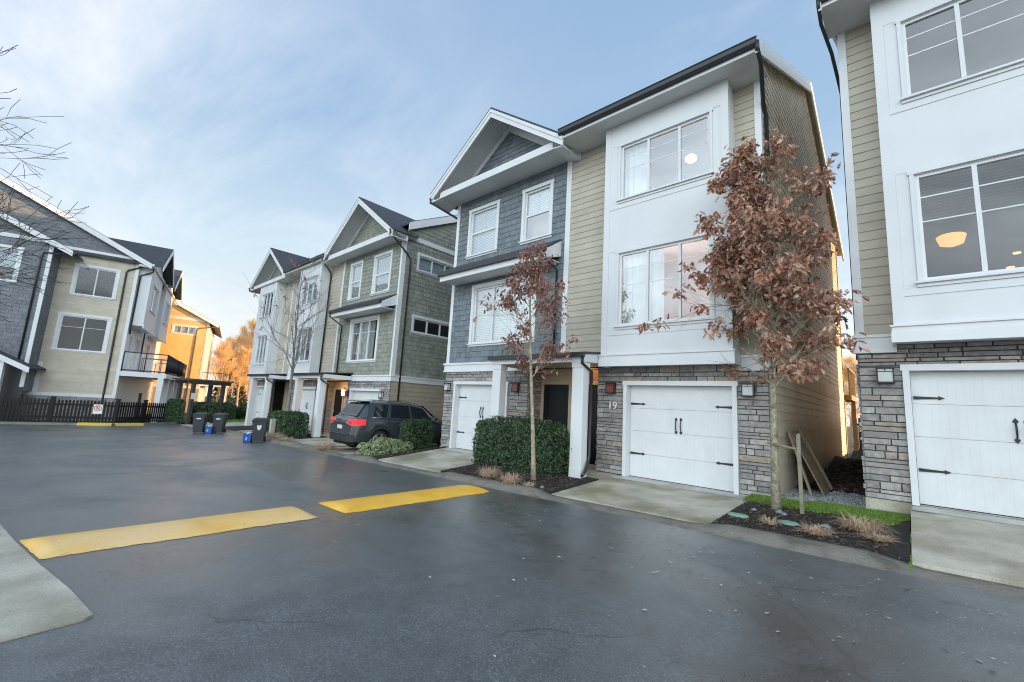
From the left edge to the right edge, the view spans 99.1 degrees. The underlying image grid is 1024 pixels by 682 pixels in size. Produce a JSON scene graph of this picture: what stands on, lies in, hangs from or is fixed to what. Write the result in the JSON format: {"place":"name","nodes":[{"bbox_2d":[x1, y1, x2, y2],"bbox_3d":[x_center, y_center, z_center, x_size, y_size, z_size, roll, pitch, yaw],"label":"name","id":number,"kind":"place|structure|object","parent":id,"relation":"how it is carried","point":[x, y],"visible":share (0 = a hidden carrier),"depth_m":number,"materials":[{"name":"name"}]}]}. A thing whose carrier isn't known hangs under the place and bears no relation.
{"place":"outdoors","nodes":[
{"label":"outdoors","id":0,"kind":"place"},
{"bbox_2d":[0,525,92,642],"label":"sidewalk","id":1,"kind":"structure","parent":0,"point":[36,596],"depth_m":3.28,"materials":[{"name":"concrete"}]},
{"bbox_2d":[0,45,88,321],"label":"bare tree","id":2,"kind":"object","parent":1,"relation":"on","point":[18,240],"visible":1,"depth_m":5.97,"materials":[{"name":"brown plant"}]},
{"bbox_2d":[5,415,191,423],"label":"garden ground","id":3,"kind":"structure","parent":0,"point":[183,422],"depth_m":23.82,"materials":[{"name":"soil"}]},
{"bbox_2d":[0,396,51,421],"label":"picket fence","id":4,"kind":"object","parent":3,"relation":"on","point":[23,415],"visible":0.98,"depth_m":21.25,"materials":[{"name":"black paint"}]},
{"bbox_2d":[47,396,120,422],"bbox_3d":[-21.872,3.587,22.372,2.612,1.363,0.165,8,-10,-30],"label":"picket fence","id":5,"kind":"object","parent":3,"relation":"on","point":[51,416],"visible":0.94,"depth_m":22.26,"materials":[{"name":"black paint"}]},
{"bbox_2d":[92,404,102,413],"bbox_3d":[-21.412,3.526,22.587,0.360,0.480,0.012,8,-10,-30],"label":"no parking sign","id":6,"kind":"object","parent":5,"relation":"attached to","point":[97,408],"visible":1,"depth_m":22.58,"materials":[{"name":"white metal"}]},
{"bbox_2d":[116,399,168,422],"bbox_3d":[-20.746,4.002,24.634,0.165,1.387,3.460,3,-9,4],"label":"picket fence","id":7,"kind":"object","parent":3,"relation":"on","point":[143,412],"visible":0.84,"depth_m":24.39,"materials":[{"name":"black paint"}]},
{"bbox_2d":[211,422,252,425],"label":"driveway","id":8,"kind":"structure","parent":0,"point":[235,424],"depth_m":25.29,"materials":[{"name":"concrete"}]},
{"bbox_2d":[291,437,348,446],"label":"driveway","id":9,"kind":"structure","parent":0,"point":[310,441],"depth_m":17.07,"materials":[{"name":"concrete"}]},
{"bbox_2d":[323,443,437,453],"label":"driveway","id":10,"kind":"structure","parent":0,"point":[347,450],"depth_m":14.74,"materials":[{"name":"concrete"}]},
{"bbox_2d":[328,399,441,446],"bbox_3d":[-4.095,3.070,16.048,2.262,1.706,4.800,-5,-11,42],"label":"parked car","id":11,"kind":"object","parent":10,"relation":"on","point":[354,424],"visible":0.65,"depth_m":14.62,"materials":[{"name":"paint"}]},
{"bbox_2d":[378,448,474,472],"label":"driveway","id":12,"kind":"structure","parent":0,"point":[437,460],"depth_m":12.04,"materials":[{"name":"concrete"}]},
{"bbox_2d":[0,0,859,426],"label":"sky","id":13,"kind":"structure","parent":0,"point":[219,134],"materials":[{"name":"blue"}]},
{"bbox_2d":[0,424,1023,681],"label":"road","id":14,"kind":"structure","parent":0,"point":[326,594],"depth_m":3.82,"materials":[{"name":"grey asphalt"}]},
{"bbox_2d":[0,421,177,424],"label":"kerb","id":15,"kind":"structure","parent":14,"relation":"on","point":[59,423],"depth_m":21.21,"materials":[{"name":"concrete"}]},
{"bbox_2d":[77,422,143,425],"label":"painted kerb","id":16,"kind":"structure","parent":14,"relation":"on","point":[112,424],"depth_m":22.19,"materials":[{"name":"yellow paint"}]},
{"bbox_2d":[19,506,317,558],"bbox_3d":[-3.906,2.231,5.292,0.953,0.067,2.775,-5,-11,42],"label":"speed hump","id":17,"kind":"object","parent":14,"relation":"on","point":[46,547],"visible":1,"depth_m":4.91,"materials":[{"name":"yellow paint"}]},
{"bbox_2d":[162,398,185,423],"bbox_3d":[-20.189,4.169,26.138,1.114,1.638,1.089,-5,-11,42],"label":"hedge","id":18,"kind":"object","parent":14,"relation":"on","point":[175,411],"visible":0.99,"depth_m":25.91,"materials":[{"name":"green plant"}]},
{"bbox_2d":[192,412,209,431],"bbox_3d":[-14.274,3.741,19.994,0.517,0.912,0.652,6,-9,-19],"label":"wheeled bin","id":19,"kind":"object","parent":14,"relation":"on","point":[200,419],"visible":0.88,"depth_m":19.77,"materials":[{"name":"plastic"}]},
{"bbox_2d":[212,413,228,431],"bbox_3d":[-13.696,3.844,20.474,0.517,0.912,0.652,6,-9,-15],"label":"wheeled bin","id":20,"kind":"object","parent":14,"relation":"on","point":[219,421],"visible":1,"depth_m":20.25,"materials":[{"name":"plastic"}]},
{"bbox_2d":[252,417,268,441],"bbox_3d":[-9.648,3.403,16.703,0.517,0.912,0.652,7,-9,-23],"label":"wheeled bin","id":21,"kind":"object","parent":14,"relation":"on","point":[259,429],"visible":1,"depth_m":16.48,"materials":[{"name":"plastic"}]},
{"bbox_2d":[319,485,488,512],"bbox_3d":[-1.716,2.712,7.682,0.956,0.067,3.037,-5,-11,42],"label":"speed hump","id":22,"kind":"object","parent":14,"relation":"on","point":[359,504],"visible":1,"depth_m":7.27,"materials":[{"name":"yellow paint"}]},
{"bbox_2d":[310,482,1015,681],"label":"leaf litter","id":23,"kind":"object","parent":14,"relation":"on","point":[721,584],"visible":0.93,"depth_m":4.27,"materials":[{"name":"brown plant"}]},
{"bbox_2d":[146,396,1015,557],"bbox_3d":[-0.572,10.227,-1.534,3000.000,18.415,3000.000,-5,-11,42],"label":"ground","id":24,"kind":"structure","parent":0,"point":[850,450],"depth_m":34.75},
{"bbox_2d":[0,174,186,422],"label":"townhouse","id":25,"kind":"structure","parent":24,"relation":"on","point":[95,328],"depth_m":24.84,"materials":[{"name":"white paint"}]},
{"bbox_2d":[0,244,24,282],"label":"window","id":26,"kind":"structure","parent":25,"relation":"in","point":[16,265],"depth_m":22.71,"materials":[{"name":"white glass"}]},
{"bbox_2d":[50,311,112,353],"bbox_3d":[-24.300,-0.432,24.739,2.320,2.160,0.205,8,-10,-32],"label":"window","id":27,"kind":"structure","parent":25,"relation":"in","point":[61,315],"depth_m":24.67,"materials":[{"name":"white paint"}]},
{"bbox_2d":[69,263,121,300],"bbox_3d":[-24.055,-3.397,25.267,2.040,1.860,0.260,8,-10,-32],"label":"window","id":28,"kind":"structure","parent":25,"relation":"in","point":[77,265],"depth_m":25.21,"materials":[{"name":"white paint"}]},
{"bbox_2d":[123,333,133,370],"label":"window","id":29,"kind":"structure","parent":25,"relation":"in","point":[126,363],"depth_m":26.93,"materials":[{"name":"white glass"}]},
{"bbox_2d":[130,336,140,368],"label":"window","id":30,"kind":"structure","parent":25,"relation":"in","point":[137,342],"depth_m":28.78,"materials":[{"name":"grey glass"}]},
{"bbox_2d":[141,341,150,370],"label":"window","id":31,"kind":"structure","parent":25,"relation":"in","point":[147,345],"depth_m":32.06,"materials":[{"name":"grey glass"}]},
{"bbox_2d":[149,283,159,315],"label":"window","id":32,"kind":"structure","parent":25,"relation":"in","point":[155,293],"depth_m":28.73,"materials":[{"name":"grey glass"}]},
{"bbox_2d":[163,301,170,326],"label":"window","id":33,"kind":"structure","parent":25,"relation":"in","point":[167,309],"depth_m":33.92,"materials":[{"name":"grey glass"}]},
{"bbox_2d":[148,301,229,413],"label":"townhouse","id":34,"kind":"structure","parent":24,"relation":"on","point":[191,333],"depth_m":39.73,"materials":[{"name":"yellow paint"}]},
{"bbox_2d":[170,323,198,335],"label":"window","id":35,"kind":"structure","parent":34,"relation":"in","point":[182,329],"depth_m":39.68,"materials":[{"name":"beige glass"}]},
{"bbox_2d":[172,378,233,423],"bbox_3d":[-19.487,3.791,27.398,1.800,2.720,2.800,0,-9,18],"label":"pergola","id":36,"kind":"object","parent":24,"relation":"on","point":[194,382],"visible":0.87,"depth_m":26.69,"materials":[{"name":"brown wood"}]},
{"bbox_2d":[190,400,237,423],"bbox_3d":[-19.228,4.604,28.134,1.593,1.539,2.663,-2,-10,30],"label":"hedge","id":37,"kind":"object","parent":24,"relation":"on","point":[211,408],"visible":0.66,"depth_m":27.63,"materials":[{"name":"green plant"}]},
{"bbox_2d":[205,339,243,401],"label":"alder tree","id":38,"kind":"object","parent":24,"relation":"on","point":[224,350],"visible":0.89,"depth_m":47.56,"materials":[{"name":"orange plant"}]},
{"bbox_2d":[211,359,247,405],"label":"cedar tree","id":39,"kind":"object","parent":24,"relation":"on","point":[231,398],"visible":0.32,"depth_m":52.20,"materials":[{"name":"green plant"}]},
{"bbox_2d":[211,332,249,401],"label":"alder tree","id":40,"kind":"object","parent":24,"relation":"on","point":[238,341],"visible":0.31,"depth_m":54.02,"materials":[{"name":"orange plant"}]},
{"bbox_2d":[220,344,251,405],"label":"alder tree","id":41,"kind":"object","parent":24,"relation":"on","point":[245,356],"visible":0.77,"depth_m":49.75,"materials":[{"name":"orange plant"}]},
{"bbox_2d":[222,317,255,405],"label":"alder tree","id":42,"kind":"object","parent":24,"relation":"on","point":[251,325],"visible":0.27,"depth_m":56.76,"materials":[{"name":"orange plant"}]},
{"bbox_2d":[225,425,252,430],"bbox_3d":[-13.953,4.652,23.227,2.900,0.313,2.670,-5,-11,42],"label":"planting bed","id":43,"kind":"object","parent":24,"relation":"on","point":[236,428],"visible":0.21,"depth_m":22.45,"materials":[{"name":"soil"}]},
{"bbox_2d":[235,406,246,420],"bbox_3d":[-18.313,5.141,30.378,1.492,1.356,2.189,-2,-10,30],"label":"hedge","id":44,"kind":"object","parent":24,"relation":"on","point":[241,412],"visible":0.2,"depth_m":29.54,"materials":[{"name":"green plant"}]},
{"bbox_2d":[267,433,325,438],"bbox_3d":[-9.807,4.194,19.092,3.130,0.254,2.060,-5,-11,42],"label":"planting bed","id":45,"kind":"object","parent":24,"relation":"on","point":[310,437],"visible":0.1,"depth_m":18.41,"materials":[{"name":"soil"}]},
{"bbox_2d":[240,254,340,410],"bbox_3d":[-10.438,-0.100,20.759,5.785,8.864,5.084,-5,-11,42],"label":"bare tree","id":46,"kind":"object","parent":45,"relation":"on","point":[293,365],"visible":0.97,"depth_m":20.40,"materials":[{"name":"grey plant"}]},
{"bbox_2d":[276,409,309,437],"bbox_3d":[-9.272,3.505,18.538,1.457,1.244,1.172,-5,-11,42],"label":"clipped shrub","id":47,"kind":"object","parent":45,"relation":"on","point":[291,424],"visible":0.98,"depth_m":18.19,"materials":[{"name":"green plant"}]},
{"bbox_2d":[295,434,437,456],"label":"bark mulch","id":48,"kind":"object","parent":45,"relation":"on","point":[309,435],"visible":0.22,"depth_m":13.18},
{"bbox_2d":[309,440,338,449],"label":"ornamental grass","id":49,"kind":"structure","parent":48,"relation":"on","point":[324,446],"depth_m":14.51,"materials":[{"name":"beige plant"}]},
{"bbox_2d":[244,197,457,436],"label":"townhouse","id":50,"kind":"structure","parent":24,"relation":"on","point":[385,337],"depth_m":20.08,"materials":[{"name":"white paint"}]},
{"bbox_2d":[255,388,263,417],"bbox_3d":[-15.123,3.874,26.672,2.272,2.035,0.047,-5,-11,42],"label":"garage door","id":51,"kind":"structure","parent":50,"relation":"in","point":[261,390],"depth_m":27.15,"materials":[{"name":"paint"}]},
{"bbox_2d":[252,334,268,365],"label":"window","id":52,"kind":"structure","parent":50,"relation":"in","point":[261,343],"depth_m":26.65,"materials":[{"name":"white glass"}]},
{"bbox_2d":[259,290,274,318],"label":"window","id":53,"kind":"structure","parent":50,"relation":"in","point":[267,299],"depth_m":27.06,"materials":[{"name":"white glass"}]},
{"bbox_2d":[291,325,312,363],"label":"window","id":54,"kind":"structure","parent":50,"relation":"in","point":[302,358],"depth_m":22.49,"materials":[{"name":"white paint"}]},
{"bbox_2d":[300,389,314,429],"bbox_3d":[-10.605,3.515,22.551,2.222,2.049,0.107,-5,-11,42],"label":"garage door","id":55,"kind":"structure","parent":50,"relation":"in","point":[307,398],"depth_m":22.57,"materials":[{"name":"paint"}]},
{"bbox_2d":[299,273,319,307],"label":"window","id":56,"kind":"structure","parent":50,"relation":"in","point":[309,282],"depth_m":22.99,"materials":[{"name":"white glass"}]},
{"bbox_2d":[333,389,341,415],"bbox_3d":[-8.548,3.388,21.328,0.792,2.026,0.075,-5,-11,42],"label":"front door","id":57,"kind":"structure","parent":50,"relation":"in","point":[338,398],"depth_m":21.43,"materials":[{"name":"black paint"}]},
{"bbox_2d":[346,260,363,301],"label":"window","id":58,"kind":"structure","parent":50,"relation":"in","point":[352,282],"depth_m":21.00,"materials":[{"name":"white glass"}]},
{"bbox_2d":[345,314,380,362],"bbox_3d":[-6.603,-0.047,19.562,2.590,2.060,0.299,-5,-11,42],"label":"window","id":59,"kind":"structure","parent":50,"relation":"in","point":[366,330],"depth_m":19.70,"materials":[{"name":"white glass"}]},
{"bbox_2d":[354,391,377,401],"bbox_3d":[-6.231,3.167,18.645,2.272,2.035,0.047,-5,-11,42],"label":"garage door","id":60,"kind":"structure","parent":50,"relation":"in","point":[362,395],"depth_m":18.83,"materials":[{"name":"paint"}]},
{"bbox_2d":[370,249,393,295],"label":"window","id":61,"kind":"structure","parent":50,"relation":"in","point":[385,276],"depth_m":19.47,"materials":[{"name":"white paint"}]},
{"bbox_2d":[410,314,448,340],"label":"window","id":62,"kind":"structure","parent":50,"relation":"in","point":[428,320],"depth_m":19.02,"materials":[{"name":"white paint"}]},
{"bbox_2d":[416,252,453,278],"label":"window","id":63,"kind":"structure","parent":50,"relation":"in","point":[429,267],"depth_m":19.43,"materials":[{"name":"white glass"}]},
{"bbox_2d":[371,446,445,458],"bbox_3d":[-3.502,3.499,13.715,1.530,0.442,2.460,-5,-11,42],"label":"planting bed","id":64,"kind":"object","parent":24,"relation":"on","point":[382,456],"visible":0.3,"depth_m":13.02,"materials":[{"name":"soil"}]},
{"bbox_2d":[355,437,412,455],"bbox_3d":[-3.945,3.312,13.632,1.078,0.668,1.978,-5,-11,42],"label":"variegated shrub","id":65,"kind":"object","parent":64,"relation":"on","point":[379,446],"visible":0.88,"depth_m":13.29,"materials":[{"name":"green plant"}]},
{"bbox_2d":[398,418,433,451],"bbox_3d":[-3.218,3.181,14.797,0.806,1.220,1.286,-5,-11,42],"label":"clipped shrub","id":66,"kind":"object","parent":64,"relation":"on","point":[417,433],"visible":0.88,"depth_m":14.60,"materials":[{"name":"green plant"}]},
{"bbox_2d":[441,464,598,493],"bbox_3d":[0.085,3.106,9.963,3.310,0.279,1.680,-5,-11,42],"label":"planting bed","id":67,"kind":"object","parent":24,"relation":"on","point":[589,479],"visible":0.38,"depth_m":9.22,"materials":[{"name":"soil"}]},
{"bbox_2d":[471,413,571,476],"bbox_3d":[0.195,2.476,10.694,3.016,1.357,0.978,-5,-11,42],"label":"hedge","id":68,"kind":"object","parent":67,"relation":"on","point":[506,444],"visible":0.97,"depth_m":10.32,"materials":[{"name":"green plant"}]},
{"bbox_2d":[444,464,903,558],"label":"bark mulch","id":69,"kind":"object","parent":67,"relation":"on","point":[820,520],"visible":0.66,"depth_m":6.53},
{"bbox_2d":[474,463,503,477],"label":"ornamental grass","id":70,"kind":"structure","parent":69,"relation":"on","point":[486,472],"depth_m":9.61,"materials":[{"name":"beige plant"}]},
{"bbox_2d":[487,471,529,483],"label":"ornamental grass","id":71,"kind":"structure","parent":69,"relation":"on","point":[509,478],"depth_m":8.98,"materials":[{"name":"beige plant"}]},
{"bbox_2d":[473,238,577,479],"bbox_3d":[0.182,0.351,10.156,2.453,5.347,2.559,5,-9,-10],"label":"maple tree","id":72,"kind":"object","parent":69,"relation":"on","point":[535,283],"visible":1,"depth_m":9.72,"materials":[{"name":"brown plant"}]},
{"bbox_2d":[633,127,870,509],"bbox_3d":[4.386,-0.490,7.866,2.999,6.725,3.008,8,-10,-28],"label":"oak tree","id":73,"kind":"object","parent":69,"relation":"on","point":[755,215],"visible":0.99,"depth_m":7.42,"materials":[{"name":"brown plant"}]},
{"bbox_2d":[757,514,780,524],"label":"ornamental grass","id":74,"kind":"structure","parent":69,"relation":"on","point":[768,521],"depth_m":6.30,"materials":[{"name":"beige plant"}]},
{"bbox_2d":[823,511,897,536],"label":"ornamental grass","id":75,"kind":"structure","parent":69,"relation":"on","point":[862,526],"depth_m":5.98,"materials":[{"name":"beige plant"}]},
{"bbox_2d":[189,424,1023,598],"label":"kerb","id":76,"kind":"structure","parent":24,"relation":"on","point":[862,557],"depth_m":5.72,"materials":[{"name":"concrete"}]},
{"bbox_2d":[429,35,858,495],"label":"townhouse","id":77,"kind":"structure","parent":24,"relation":"on","point":[608,203],"depth_m":10.71,"materials":[{"name":"white paint"}]},
{"bbox_2d":[456,385,491,450],"bbox_3d":[-0.940,2.370,13.423,2.212,2.024,0.107,-5,-11,42],"label":"garage door","id":78,"kind":"structure","parent":77,"relation":"in","point":[474,406],"depth_m":13.76,"materials":[{"name":"paint"}]},
{"bbox_2d":[465,199,500,259],"bbox_3d":[-0.863,-3.652,14.622,1.500,1.770,0.425,-5,-11,42],"label":"window","id":79,"kind":"structure","parent":77,"relation":"in","point":[488,225],"depth_m":14.69,"materials":[{"name":"white glass"}]},
{"bbox_2d":[467,272,537,346],"bbox_3d":[-0.233,-0.876,13.483,2.810,2.040,0.425,-5,-11,42],"label":"window","id":80,"kind":"structure","parent":77,"relation":"in","point":[491,328],"depth_m":13.72,"materials":[{"name":"white glass"}]},
{"bbox_2d":[518,178,554,244],"bbox_3d":[0.841,-3.788,13.083,1.240,1.770,0.425,-5,-11,42],"label":"window","id":81,"kind":"structure","parent":77,"relation":"in","point":[541,216],"depth_m":13.20,"materials":[{"name":"white paint"}]},
{"bbox_2d":[543,384,568,447],"bbox_3d":[1.184,2.212,12.075,0.852,2.011,0.075,-5,-11,42],"label":"front door","id":82,"kind":"structure","parent":77,"relation":"in","point":[556,397],"depth_m":12.14,"materials":[{"name":"black paint"}]},
{"bbox_2d":[587,385,597,464],"bbox_3d":[2.110,2.142,11.268,0.792,2.011,0.032,-5,-11,42],"label":"front door","id":83,"kind":"structure","parent":77,"relation":"in","point":[594,391],"depth_m":11.27,"materials":[{"name":"black paint"}]},
{"bbox_2d":[613,231,715,329],"bbox_3d":[3.320,-1.242,9.588,2.250,1.900,0.297,-5,-11,42],"label":"window","id":84,"kind":"structure","parent":77,"relation":"in","point":[643,299],"depth_m":9.90,"materials":[{"name":"white paint"}]},
{"bbox_2d":[616,108,713,203],"bbox_3d":[3.481,-4.130,10.020,2.250,1.550,0.295,-5,-11,42],"label":"window","id":85,"kind":"structure","parent":77,"relation":"in","point":[636,183],"depth_m":10.27,"materials":[{"name":"white paint"}]},
{"bbox_2d":[629,386,733,492],"bbox_3d":[3.566,1.999,9.358,2.252,2.049,0.107,-5,-11,42],"label":"garage door","id":86,"kind":"structure","parent":77,"relation":"in","point":[690,459],"depth_m":9.29,"materials":[{"name":"paint"}]},
{"bbox_2d":[767,433,804,513],"bbox_3d":[4.426,2.161,7.115,0.203,1.330,0.521,8,-10,-27],"label":"stake","id":87,"kind":"object","parent":24,"relation":"on","point":[799,464],"visible":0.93,"depth_m":6.96,"materials":[{"name":"brown wood"}]},
{"bbox_2d":[743,493,908,525],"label":"lawn grass","id":88,"kind":"structure","parent":24,"relation":"on","point":[887,518],"depth_m":6.94,"materials":[{"name":"green plant"}]},
{"bbox_2d":[818,450,862,486],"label":"soil bank","id":89,"kind":"structure","parent":24,"relation":"on","point":[836,461],"depth_m":13.51,"materials":[{"name":"brown soil"}]},
{"bbox_2d":[801,443,813,483],"bbox_3d":[6.749,2.831,10.012,0.165,0.942,0.950,-5,-11,42],"label":"wooden board","id":90,"kind":"object","parent":89,"relation":"on","point":[809,475],"visible":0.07,"depth_m":9.87,"materials":[{"name":"brown wood"}]},
{"bbox_2d":[842,354,862,446],"bbox_3d":[24.569,4.402,31.754,5.628,7.032,5.600,2,-9,10],"label":"alder tree","id":91,"kind":"object","parent":24,"relation":"on","point":[850,360],"visible":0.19,"depth_m":31.42,"materials":[{"name":"orange plant"}]},
{"bbox_2d":[816,0,1023,520],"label":"townhouse","id":92,"kind":"structure","parent":24,"relation":"on","point":[931,92],"depth_m":6.98,"materials":[{"name":"white paint"}]},
{"bbox_2d":[894,0,1023,103],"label":"window","id":93,"kind":"structure","parent":92,"relation":"in","point":[944,5],"depth_m":6.97,"materials":[{"name":"white paint"}]},
{"bbox_2d":[907,144,1023,287],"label":"window","id":94,"kind":"structure","parent":92,"relation":"in","point":[1017,151],"depth_m":6.51,"materials":[{"name":"white paint"}]},
{"bbox_2d":[910,371,1023,518],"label":"garage door","id":95,"kind":"structure","parent":92,"relation":"in","point":[939,458],"depth_m":6.49,"materials":[{"name":"paint"}]},
{"bbox_2d":[567,463,616,479],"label":"entry path","id":96,"kind":"structure","parent":0,"point":[592,472],"depth_m":10.03,"materials":[{"name":"concrete"}]},
{"bbox_2d":[552,475,746,522],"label":"driveway","id":97,"kind":"structure","parent":0,"point":[692,506],"depth_m":7.87,"materials":[{"name":"concrete"}]},
{"bbox_2d":[614,475,744,498],"bbox_3d":[3.390,2.986,9.024,2.700,0.022,0.440,-5,-11,42],"label":"apron","id":98,"kind":"object","parent":97,"relation":"on","point":[695,488],"visible":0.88,"depth_m":8.93,"materials":[{"name":"concrete"}]},
{"bbox_2d":[712,502,910,562],"bbox_3d":[4.288,2.663,6.287,2.150,0.338,1.820,-5,-11,42],"label":"planting bed","id":99,"kind":"object","parent":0,"point":[903,534],"visible":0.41,"depth_m":5.71,"materials":[{"name":"soil"}]},
{"bbox_2d":[790,519,841,537],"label":"ornamental grass","id":100,"kind":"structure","parent":99,"relation":"on","point":[815,530],"depth_m":5.82,"materials":[{"name":"beige plant"}]},
{"bbox_2d":[853,530,909,544],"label":"ornamental grass","id":101,"kind":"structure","parent":99,"relation":"on","point":[875,537],"depth_m":5.59,"materials":[{"name":"beige plant"}]},
{"bbox_2d":[781,488,865,507],"bbox_3d":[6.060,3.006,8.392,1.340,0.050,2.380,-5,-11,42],"label":"gravel path","id":102,"kind":"structure","parent":0,"point":[832,499],"depth_m":8.36,"materials":[{"name":"grey gravel"}]},
{"bbox_2d":[787,431,813,495],"bbox_3d":[5.773,2.438,8.757,0.087,1.238,0.438,9,-10,-35],"label":"wooden board","id":103,"kind":"object","parent":102,"relation":"on","point":[803,470],"visible":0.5,"depth_m":8.66,"materials":[{"name":"brown wood"}]},
{"bbox_2d":[790,431,829,495],"bbox_3d":[6.231,2.526,9.122,0.593,1.223,0.970,-5,-11,42],"label":"wooden board","id":104,"kind":"object","parent":102,"relation":"on","point":[815,472],"visible":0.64,"depth_m":9.03,"materials":[{"name":"brown wood"}]},
{"bbox_2d":[798,427,832,489],"bbox_3d":[6.607,2.560,9.504,0.106,1.312,0.660,10,-11,-37],"label":"wooden board","id":105,"kind":"object","parent":102,"relation":"on","point":[815,458],"visible":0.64,"depth_m":9.47,"materials":[{"name":"brown wood"}]},
{"bbox_2d":[795,460,865,495],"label":"soil clods","id":106,"kind":"object","parent":102,"relation":"on","point":[846,483],"visible":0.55,"depth_m":10.48,"materials":[{"name":"brown soil"}]},
{"bbox_2d":[911,506,1023,587],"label":"driveway","id":107,"kind":"structure","parent":0,"point":[975,548],"depth_m":5.20,"materials":[{"name":"concrete"}]},
{"bbox_2d":[912,504,1023,525],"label":"apron","id":108,"kind":"object","parent":107,"relation":"on","point":[930,509],"visible":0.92,"depth_m":6.23,"materials":[{"name":"concrete"}]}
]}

